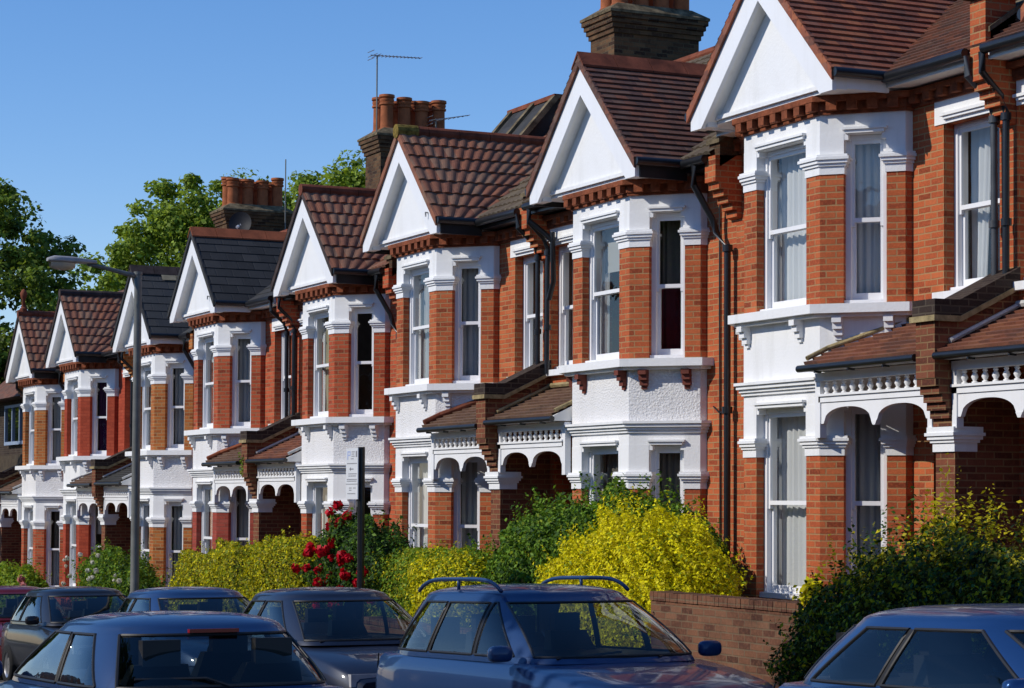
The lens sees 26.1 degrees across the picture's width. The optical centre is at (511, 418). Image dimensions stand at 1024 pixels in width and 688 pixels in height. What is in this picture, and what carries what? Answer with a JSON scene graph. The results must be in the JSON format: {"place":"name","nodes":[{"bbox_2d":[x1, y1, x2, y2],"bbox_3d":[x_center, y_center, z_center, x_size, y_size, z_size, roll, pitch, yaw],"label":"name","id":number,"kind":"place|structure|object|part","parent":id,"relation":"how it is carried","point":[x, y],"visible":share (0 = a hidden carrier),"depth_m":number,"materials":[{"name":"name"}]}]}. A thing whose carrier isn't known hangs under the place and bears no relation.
{"place":"outdoors","nodes":[
{"label":"outdoors","id":0,"kind":"place"},
{"bbox_2d":[0,0,734,346],"label":"sky","id":1,"kind":"structure","parent":0,"point":[100,100],"materials":[{"name":"blue"}]},
{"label":"garden ground","id":2,"kind":"structure","parent":0,"visible":0},
{"bbox_2d":[0,558,56,613],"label":"leafy bush","id":3,"kind":"object","parent":2,"relation":"on","point":[23,575],"visible":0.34,"depth_m":49.52,"materials":[{"name":"green plant"}]},
{"bbox_2d":[60,539,169,612],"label":"flowering bush","id":4,"kind":"object","parent":2,"relation":"on","point":[108,567],"visible":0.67,"depth_m":43.07,"materials":[{"name":"green plant"}]},
{"bbox_2d":[164,526,323,619],"bbox_3d":[-4.158,2.757,35.477,1.374,2.130,6.746,1,-2,-25],"label":"golden hedge","id":5,"kind":"object","parent":2,"relation":"on","point":[249,572],"visible":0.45,"depth_m":34.37,"materials":[{"name":"yellow plant"}]},
{"bbox_2d":[290,500,426,621],"bbox_3d":[-2.052,2.141,30.712,1.342,2.039,3.321,1,-2,-25],"label":"rose bush","id":6,"kind":"object","parent":2,"relation":"on","point":[335,549],"visible":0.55,"depth_m":30.35,"materials":[{"name":"green plant"}]},
{"bbox_2d":[364,540,508,627],"bbox_3d":[-1.075,2.446,29.027,1.246,1.740,3.934,1,-2,-25],"label":"clipped hedge","id":7,"kind":"object","parent":2,"relation":"on","point":[396,567],"visible":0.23,"depth_m":28.78,"materials":[{"name":"green plant"}]},
{"bbox_2d":[463,464,744,631],"bbox_3d":[0.915,1.747,26.141,2.134,2.409,5.260,1,-2,-25],"label":"laurel shrub","id":8,"kind":"object","parent":2,"relation":"on","point":[511,557],"visible":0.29,"depth_m":26.03,"materials":[{"name":"green plant"}]},
{"bbox_2d":[525,486,753,647],"bbox_3d":[1.363,1.803,23.926,2.141,2.159,3.896,1,-2,-25],"label":"privet bush","id":9,"kind":"object","parent":2,"relation":"on","point":[645,556],"visible":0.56,"depth_m":22.99,"materials":[{"name":"yellow plant"}]},
{"bbox_2d":[763,453,1023,685],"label":"privet hedge","id":10,"kind":"object","parent":2,"relation":"on","point":[965,568],"visible":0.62,"depth_m":17.34,"materials":[{"name":"green plant"}]},
{"bbox_2d":[789,560,826,609],"bbox_3d":[2.585,1.493,19.293,0.339,0.542,0.288,0,-2,10],"label":"golden sprig","id":11,"kind":"object","parent":10,"relation":"on","point":[803,596],"visible":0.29,"depth_m":19.24,"materials":[{"name":"yellow plant"}]},
{"bbox_3d":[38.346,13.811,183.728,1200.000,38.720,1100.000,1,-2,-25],"label":"ground","id":12,"kind":"structure","parent":0,"visible":0},
{"bbox_2d":[0,177,86,383],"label":"broadleaf tree","id":13,"kind":"object","parent":12,"relation":"on","point":[30,264],"visible":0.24,"depth_m":75.63,"materials":[{"name":"green plant"}]},
{"bbox_2d":[0,290,123,471],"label":"corner house","id":14,"kind":"structure","parent":12,"relation":"on","point":[11,429],"depth_m":66.65,"materials":[{"name":"brick"}]},
{"bbox_2d":[4,403,22,445],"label":"window","id":15,"kind":"structure","parent":14,"relation":"in","point":[13,414],"depth_m":66.34,"materials":[{"name":"white paint"}]},
{"bbox_2d":[56,605,71,614],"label":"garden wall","id":16,"kind":"structure","parent":12,"relation":"on","point":[67,609],"depth_m":43.61,"materials":[{"name":"brick"}]},
{"bbox_2d":[0,177,292,604],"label":"terraced house","id":17,"kind":"structure","parent":12,"relation":"on","point":[31,508],"depth_m":55.31,"materials":[{"name":"white paint"}]},
{"bbox_2d":[27,508,32,565],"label":"window","id":18,"kind":"structure","parent":17,"relation":"in","point":[30,512],"depth_m":55.62,"materials":[{"name":"white glass"}]},
{"bbox_2d":[26,395,34,465],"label":"window","id":19,"kind":"structure","parent":17,"relation":"in","point":[31,411],"depth_m":55.71,"materials":[{"name":"white glass"}]},
{"bbox_2d":[46,508,59,586],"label":"window","id":20,"kind":"structure","parent":17,"relation":"in","point":[53,564],"depth_m":54.53,"materials":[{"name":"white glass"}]},
{"bbox_2d":[46,393,60,464],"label":"window","id":21,"kind":"structure","parent":17,"relation":"in","point":[52,454],"depth_m":54.66,"materials":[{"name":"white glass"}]},
{"bbox_2d":[44,229,286,607],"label":"terraced house","id":22,"kind":"structure","parent":12,"relation":"on","point":[97,392],"depth_m":50.75,"materials":[{"name":"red paint"}]},
{"bbox_2d":[69,502,75,585],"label":"window","id":23,"kind":"structure","parent":22,"relation":"in","point":[73,504],"depth_m":51.75,"materials":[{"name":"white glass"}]},
{"bbox_2d":[68,380,77,455],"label":"window","id":24,"kind":"structure","parent":22,"relation":"in","point":[74,406],"depth_m":51.85,"materials":[{"name":"white glass"}]},
{"bbox_2d":[91,504,101,557],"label":"window","id":25,"kind":"structure","parent":22,"relation":"in","point":[93,510],"depth_m":50.64,"materials":[{"name":"clear glass"}]},
{"bbox_2d":[90,378,106,455],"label":"window","id":26,"kind":"structure","parent":22,"relation":"in","point":[102,416],"depth_m":50.76,"materials":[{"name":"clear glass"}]},
{"bbox_2d":[229,212,250,229],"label":"satellite dish","id":27,"kind":"object","parent":22,"relation":"attached to","point":[239,220],"visible":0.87,"depth_m":55.03,"materials":[{"name":"grey metal"}]},
{"bbox_2d":[68,168,339,291],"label":"broadleaf tree","id":28,"kind":"object","parent":12,"relation":"on","point":[166,228],"visible":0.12,"depth_m":88.08,"materials":[{"name":"green plant"}]},
{"bbox_2d":[167,226,297,559],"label":"terraced house","id":29,"kind":"structure","parent":12,"relation":"on","point":[223,302],"depth_m":41.52,"materials":[{"name":"red brick"}]},
{"bbox_2d":[199,337,213,428],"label":"window","id":30,"kind":"structure","parent":29,"relation":"in","point":[207,341],"depth_m":42.63,"materials":[{"name":"white glass"}]},
{"bbox_2d":[201,485,211,559],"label":"window","id":31,"kind":"structure","parent":29,"relation":"in","point":[205,537],"depth_m":42.54,"materials":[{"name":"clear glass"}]},
{"bbox_2d":[209,489,211,547],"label":"window","id":32,"kind":"structure","parent":29,"relation":"in","point":[210,489],"depth_m":42.97,"materials":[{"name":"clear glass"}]},
{"bbox_2d":[210,342,213,422],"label":"window","id":33,"kind":"structure","parent":29,"relation":"in","point":[212,343],"depth_m":43.20,"materials":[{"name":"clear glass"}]},
{"bbox_2d":[230,334,250,427],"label":"window","id":34,"kind":"structure","parent":29,"relation":"in","point":[241,388],"depth_m":41.57,"materials":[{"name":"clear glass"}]},
{"bbox_2d":[231,486,249,545],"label":"window","id":35,"kind":"structure","parent":29,"relation":"in","point":[244,515],"depth_m":41.51,"materials":[{"name":"clear glass"}]},
{"bbox_2d":[285,159,285,229],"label":"aerial mast","id":36,"kind":"object","parent":29,"relation":"attached to","point":[285,194],"visible":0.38,"depth_m":55.86,"materials":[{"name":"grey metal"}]},
{"bbox_2d":[281,330,290,418],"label":"window","id":37,"kind":"structure","parent":29,"relation":"in","point":[283,337],"depth_m":40.75,"materials":[{"name":"clear glass"}]},
{"bbox_2d":[90,94,446,610],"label":"terraced house","id":38,"kind":"structure","parent":12,"relation":"on","point":[167,421],"depth_m":45.53,"materials":[{"name":"white paint"}]},
{"bbox_2d":[140,366,150,450],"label":"window","id":39,"kind":"structure","parent":38,"relation":"in","point":[145,389],"depth_m":46.43,"materials":[{"name":"clear glass"}]},
{"bbox_2d":[141,501,149,562],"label":"window","id":40,"kind":"structure","parent":38,"relation":"in","point":[144,506],"depth_m":46.34,"materials":[{"name":"clear glass"}]},
{"bbox_2d":[150,388,150,432],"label":"window","id":41,"kind":"structure","parent":38,"relation":"in","point":[150,388],"depth_m":46.88,"materials":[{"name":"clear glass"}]},
{"bbox_2d":[164,502,182,601],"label":"window","id":42,"kind":"structure","parent":38,"relation":"in","point":[178,507],"depth_m":45.23,"materials":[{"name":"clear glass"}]},
{"bbox_2d":[166,364,184,449],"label":"window","id":43,"kind":"structure","parent":38,"relation":"in","point":[179,368],"depth_m":45.36,"materials":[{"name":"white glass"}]},
{"bbox_2d":[368,50,422,131],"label":"tv aerial","id":44,"kind":"object","parent":38,"relation":"attached to","point":[389,56],"visible":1,"depth_m":45.90,"materials":[{"name":"grey metal"}]},
{"bbox_2d":[426,115,468,127],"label":"tv aerial","id":45,"kind":"object","parent":38,"relation":"attached to","point":[442,119],"visible":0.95,"depth_m":46.66,"materials":[{"name":"grey metal"}]},
{"bbox_2d":[287,150,365,210],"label":"broadleaf tree","id":46,"kind":"object","parent":12,"relation":"on","point":[348,176],"visible":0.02,"depth_m":90.32,"materials":[{"name":"green plant"}]},
{"bbox_2d":[364,616,471,635],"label":"garden wall","id":47,"kind":"structure","parent":12,"relation":"on","point":[373,624],"depth_m":28.05,"materials":[{"name":"brick"}]},
{"bbox_2d":[239,0,709,545],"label":"terraced house","id":48,"kind":"structure","parent":12,"relation":"on","point":[331,288],"depth_m":36.86,"materials":[{"name":"white paint"}]},
{"bbox_2d":[238,452,244,478],"bbox_3d":[-4.720,0.812,39.302,0.265,0.557,0.420,0,-2,4],"label":"wall weed","id":49,"kind":"object","parent":48,"relation":"on","point":[241,474],"depth_m":39.21,"materials":[{"name":"green plant"}]},
{"bbox_2d":[310,311,328,417],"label":"window","id":50,"kind":"structure","parent":48,"relation":"in","point":[317,372],"depth_m":37.08,"materials":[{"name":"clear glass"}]},
{"bbox_2d":[312,482,327,537],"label":"window","id":51,"kind":"structure","parent":48,"relation":"in","point":[316,515],"depth_m":37.00,"materials":[{"name":"white glass"}]},
{"bbox_2d":[321,487,322,536],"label":"window","id":52,"kind":"structure","parent":48,"relation":"in","point":[321,487],"depth_m":37.77,"materials":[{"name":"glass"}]},
{"bbox_2d":[322,318,325,411],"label":"window","id":53,"kind":"structure","parent":48,"relation":"in","point":[323,319],"depth_m":37.87,"materials":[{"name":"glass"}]},
{"bbox_2d":[350,482,371,518],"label":"window","id":54,"kind":"structure","parent":48,"relation":"in","point":[367,484],"depth_m":35.85,"materials":[{"name":"white glass"}]},
{"bbox_2d":[349,308,373,416],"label":"window","id":55,"kind":"structure","parent":48,"relation":"in","point":[355,412],"depth_m":35.94,"materials":[{"name":"white wood"}]},
{"bbox_2d":[359,46,713,554],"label":"terraced house","id":56,"kind":"structure","parent":12,"relation":"on","point":[442,224],"depth_m":32.22,"materials":[{"name":"orange brick"}]},
{"bbox_2d":[405,266,428,385],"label":"window","id":57,"kind":"structure","parent":56,"relation":"in","point":[414,327],"depth_m":33.32,"materials":[{"name":"white glass"}]},
{"bbox_2d":[408,457,427,547],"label":"window","id":58,"kind":"structure","parent":56,"relation":"in","point":[413,463],"depth_m":33.24,"materials":[{"name":"white wood"}]},
{"bbox_2d":[417,463,421,546],"bbox_3d":[-1.440,1.624,33.857,0.293,2.044,0.450,0,-2,18],"label":"curtain","id":59,"kind":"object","parent":56,"relation":"in","point":[419,529],"depth_m":33.97,"materials":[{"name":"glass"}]},
{"bbox_2d":[418,275,423,378],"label":"window","id":60,"kind":"structure","parent":56,"relation":"in","point":[421,277],"depth_m":33.82,"materials":[{"name":"glass"}]},
{"bbox_2d":[453,457,479,550],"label":"window","id":61,"kind":"structure","parent":56,"relation":"in","point":[470,490],"depth_m":32.20,"materials":[{"name":"white glass"}]},
{"bbox_2d":[453,262,480,382],"bbox_3d":[-0.593,-1.384,32.202,0.450,1.784,0.287,-1,-2,21],"label":"window","id":62,"kind":"structure","parent":56,"relation":"in","point":[467,367],"depth_m":32.28,"materials":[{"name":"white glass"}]},
{"bbox_2d":[523,255,542,368],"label":"window","id":63,"kind":"structure","parent":56,"relation":"in","point":[528,316],"depth_m":31.44,"materials":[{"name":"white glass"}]},
{"bbox_2d":[472,51,741,572],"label":"terraced house","id":64,"kind":"structure","parent":12,"relation":"on","point":[631,209],"depth_m":27.07,"materials":[{"name":"orange brick"}]},
{"bbox_2d":[555,245,572,368],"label":"window","id":65,"kind":"structure","parent":64,"relation":"in","point":[564,307],"depth_m":30.43,"materials":[{"name":"white glass"}]},
{"bbox_2d":[585,219,618,362],"bbox_3d":[1.257,-1.577,27.623,0.262,1.784,0.992,1,-2,-25],"label":"window","id":66,"kind":"structure","parent":64,"relation":"in","point":[610,227],"depth_m":27.99,"materials":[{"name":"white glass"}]},
{"bbox_2d":[600,454,604,499],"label":"window","id":67,"kind":"structure","parent":64,"relation":"in","point":[602,456],"depth_m":28.70,"materials":[{"name":"glass"}]},
{"bbox_2d":[589,446,618,503],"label":"window","id":68,"kind":"structure","parent":64,"relation":"in","point":[612,453],"depth_m":27.91,"materials":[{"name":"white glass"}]},
{"bbox_2d":[600,231,609,353],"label":"window","id":69,"kind":"structure","parent":64,"relation":"in","point":[605,278],"depth_m":28.59,"materials":[{"name":"glass"}]},
{"bbox_2d":[650,212,684,357],"bbox_3d":[1.953,-1.600,26.910,0.450,1.784,0.386,-1,-2,21],"label":"window","id":70,"kind":"structure","parent":64,"relation":"in","point":[668,298],"depth_m":26.92,"materials":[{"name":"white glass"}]},
{"bbox_2d":[651,445,683,514],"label":"window","id":71,"kind":"structure","parent":64,"relation":"in","point":[669,459],"depth_m":26.87,"materials":[{"name":"white glass"}]},
{"bbox_2d":[650,591,803,687],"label":"garden wall","id":72,"kind":"structure","parent":12,"relation":"on","point":[740,629],"depth_m":20.66,"materials":[{"name":"brick"}]},
{"bbox_2d":[684,0,1001,600],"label":"terraced house","id":73,"kind":"structure","parent":12,"relation":"on","point":[867,141],"depth_m":23.08,"materials":[{"name":"orange brick"}]},
{"bbox_2d":[777,163,781,301],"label":"window","id":74,"kind":"structure","parent":73,"relation":"in","point":[779,167],"depth_m":24.75,"materials":[{"name":"glass"}]},
{"bbox_2d":[777,417,781,584],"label":"window","id":75,"kind":"structure","parent":73,"relation":"in","point":[779,436],"depth_m":24.71,"materials":[{"name":"glass"}]},
{"bbox_2d":[759,407,805,599],"bbox_3d":[3.042,0.908,23.758,0.286,2.044,0.992,1,-2,-25],"label":"window","id":76,"kind":"structure","parent":73,"relation":"in","point":[793,420],"depth_m":24.07,"materials":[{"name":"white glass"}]},
{"bbox_2d":[760,143,805,310],"bbox_3d":[3.057,-2.040,23.865,0.286,1.784,0.992,1,-2,-25],"label":"window","id":77,"kind":"structure","parent":73,"relation":"in","point":[793,230],"depth_m":24.18,"materials":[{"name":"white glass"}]},
{"bbox_2d":[844,134,886,302],"bbox_3d":[3.724,-2.064,23.100,0.450,1.784,0.284,-1,-2,21],"label":"window","id":78,"kind":"structure","parent":73,"relation":"in","point":[866,193],"depth_m":23.17,"materials":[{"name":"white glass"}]},
{"bbox_2d":[846,406,886,573],"bbox_3d":[3.709,0.884,22.994,0.450,2.044,0.287,-1,-2,21],"label":"window","id":79,"kind":"structure","parent":73,"relation":"in","point":[866,459],"depth_m":23.08,"materials":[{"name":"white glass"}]},
{"bbox_2d":[950,117,999,289],"bbox_3d":[4.746,-2.133,22.022,0.291,1.712,0.900,1,-2,-25],"label":"window","id":80,"kind":"structure","parent":73,"relation":"in","point":[980,204],"depth_m":22.34,"materials":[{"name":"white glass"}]},
{"bbox_2d":[909,0,1023,561],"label":"terraced house","id":81,"kind":"structure","parent":12,"relation":"on","point":[970,360],"depth_m":21.02,"materials":[{"name":"orange brick"}]},
{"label":"road","id":82,"kind":"structure","parent":0,"visible":0},
{"bbox_2d":[0,586,67,661],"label":"parked car","id":83,"kind":"object","parent":82,"relation":"on","point":[7,611],"visible":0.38,"depth_m":36.57,"materials":[{"name":"red paint"}]},
{"bbox_2d":[1,586,131,680],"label":"parked car","id":84,"kind":"object","parent":82,"relation":"on","point":[30,630],"visible":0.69,"depth_m":32.23,"materials":[{"name":"grey paint"}]},
{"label":"side window","id":85,"kind":"part","parent":84,"relation":"part of","materials":[{"name":"black glass"}]},
{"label":"side window","id":86,"kind":"part","parent":84,"relation":"part of","materials":[{"name":"black glass"}]},
{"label":"rear window","id":87,"kind":"part","parent":84,"relation":"part of","materials":[{"name":"black glass"}]},
{"bbox_2d":[0,610,351,687],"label":"parked car","id":88,"kind":"object","parent":82,"relation":"on","point":[124,655],"visible":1,"depth_m":13.89,"materials":[{"name":"blue paint"}]},
{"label":"side window","id":89,"kind":"part","parent":88,"relation":"part of","materials":[{"name":"black glass"}]},
{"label":"side window","id":90,"kind":"part","parent":88,"relation":"part of","materials":[{"name":"black glass"}]},
{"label":"rear window","id":91,"kind":"part","parent":88,"relation":"part of","materials":[{"name":"black glass"}]},
{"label":"side window","id":92,"kind":"part","parent":88,"relation":"part of","materials":[{"name":"black glass"}]},
{"bbox_2d":[117,586,256,665],"bbox_3d":[-3.844,2.811,27.288,2.015,1.480,4.170,1,-4,-25],"label":"parked car","id":93,"kind":"object","parent":82,"relation":"on","point":[192,647],"visible":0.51,"depth_m":27.23,"materials":[{"name":"blue paint"}]},
{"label":"side window","id":94,"kind":"part","parent":93,"relation":"part of","materials":[{"name":"black glass"}]},
{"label":"side window","id":95,"kind":"part","parent":93,"relation":"part of","materials":[{"name":"black glass"}]},
{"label":"side window","id":96,"kind":"part","parent":93,"relation":"part of","materials":[{"name":"black rubber"}]},
{"bbox_2d":[243,587,426,687],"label":"parked car","id":97,"kind":"object","parent":82,"relation":"on","point":[343,648],"visible":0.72,"depth_m":22.62,"materials":[{"name":"grey paint"}]},
{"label":"side window","id":98,"kind":"part","parent":97,"relation":"part of","materials":[{"name":"black glass"}]},
{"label":"side window","id":99,"kind":"part","parent":97,"relation":"part of","materials":[{"name":"black rubber"}]},
{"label":"side window","id":100,"kind":"part","parent":97,"relation":"part of","materials":[{"name":"black rubber"}]},
{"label":"side window","id":101,"kind":"part","parent":97,"relation":"part of","materials":[{"name":"black rubber"}]},
{"bbox_2d":[376,576,772,687],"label":"parked car","id":102,"kind":"object","parent":82,"relation":"on","point":[557,649],"visible":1,"depth_m":17.97,"materials":[{"name":"blue paint"}]},
{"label":"side window","id":103,"kind":"part","parent":102,"relation":"part of","materials":[{"name":"black glass"}]},
{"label":"side window","id":104,"kind":"part","parent":102,"relation":"part of","materials":[{"name":"black glass"}]},
{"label":"rear window","id":105,"kind":"part","parent":102,"relation":"part of","materials":[{"name":"black glass"}]},
{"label":"side window","id":106,"kind":"part","parent":102,"relation":"part of","materials":[{"name":"black glass"}]},
{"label":"side window","id":107,"kind":"part","parent":102,"relation":"part of","materials":[{"name":"black glass"}]},
{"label":"side window","id":108,"kind":"part","parent":102,"relation":"part of","materials":[{"name":"black glass"}]},
{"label":"side window","id":109,"kind":"part","parent":102,"relation":"part of","materials":[{"name":"black glass"}]},
{"bbox_2d":[773,603,1023,687],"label":"parked car","id":110,"kind":"object","parent":82,"relation":"on","point":[946,658],"visible":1,"depth_m":12.88,"materials":[{"name":"blue paint"}]},
{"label":"side window","id":111,"kind":"part","parent":110,"relation":"part of","materials":[{"name":"black glass"}]},
{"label":"rear window","id":112,"kind":"part","parent":110,"relation":"part of","materials":[{"name":"black glass"}]},
{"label":"side window","id":113,"kind":"part","parent":110,"relation":"part of","materials":[{"name":"black glass"}]},
{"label":"pavement","id":114,"kind":"structure","parent":0,"visible":0},
{"bbox_2d":[46,255,142,604],"bbox_3d":[-6.424,0.713,33.973,1.505,6.392,0.260,1,-2,-25],"label":"street lamp","id":115,"kind":"object","parent":114,"relation":"on","point":[63,262],"visible":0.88,"depth_m":34.21,"materials":[{"name":"grey metal"}]},
{"bbox_2d":[346,447,364,623],"bbox_3d":[-1.824,1.815,25.732,0.102,2.967,0.387,1,-2,-25],"label":"parking sign","id":116,"kind":"object","parent":114,"relation":"on","point":[355,473],"visible":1,"depth_m":25.60,"materials":[{"name":"metal"}]}
]}

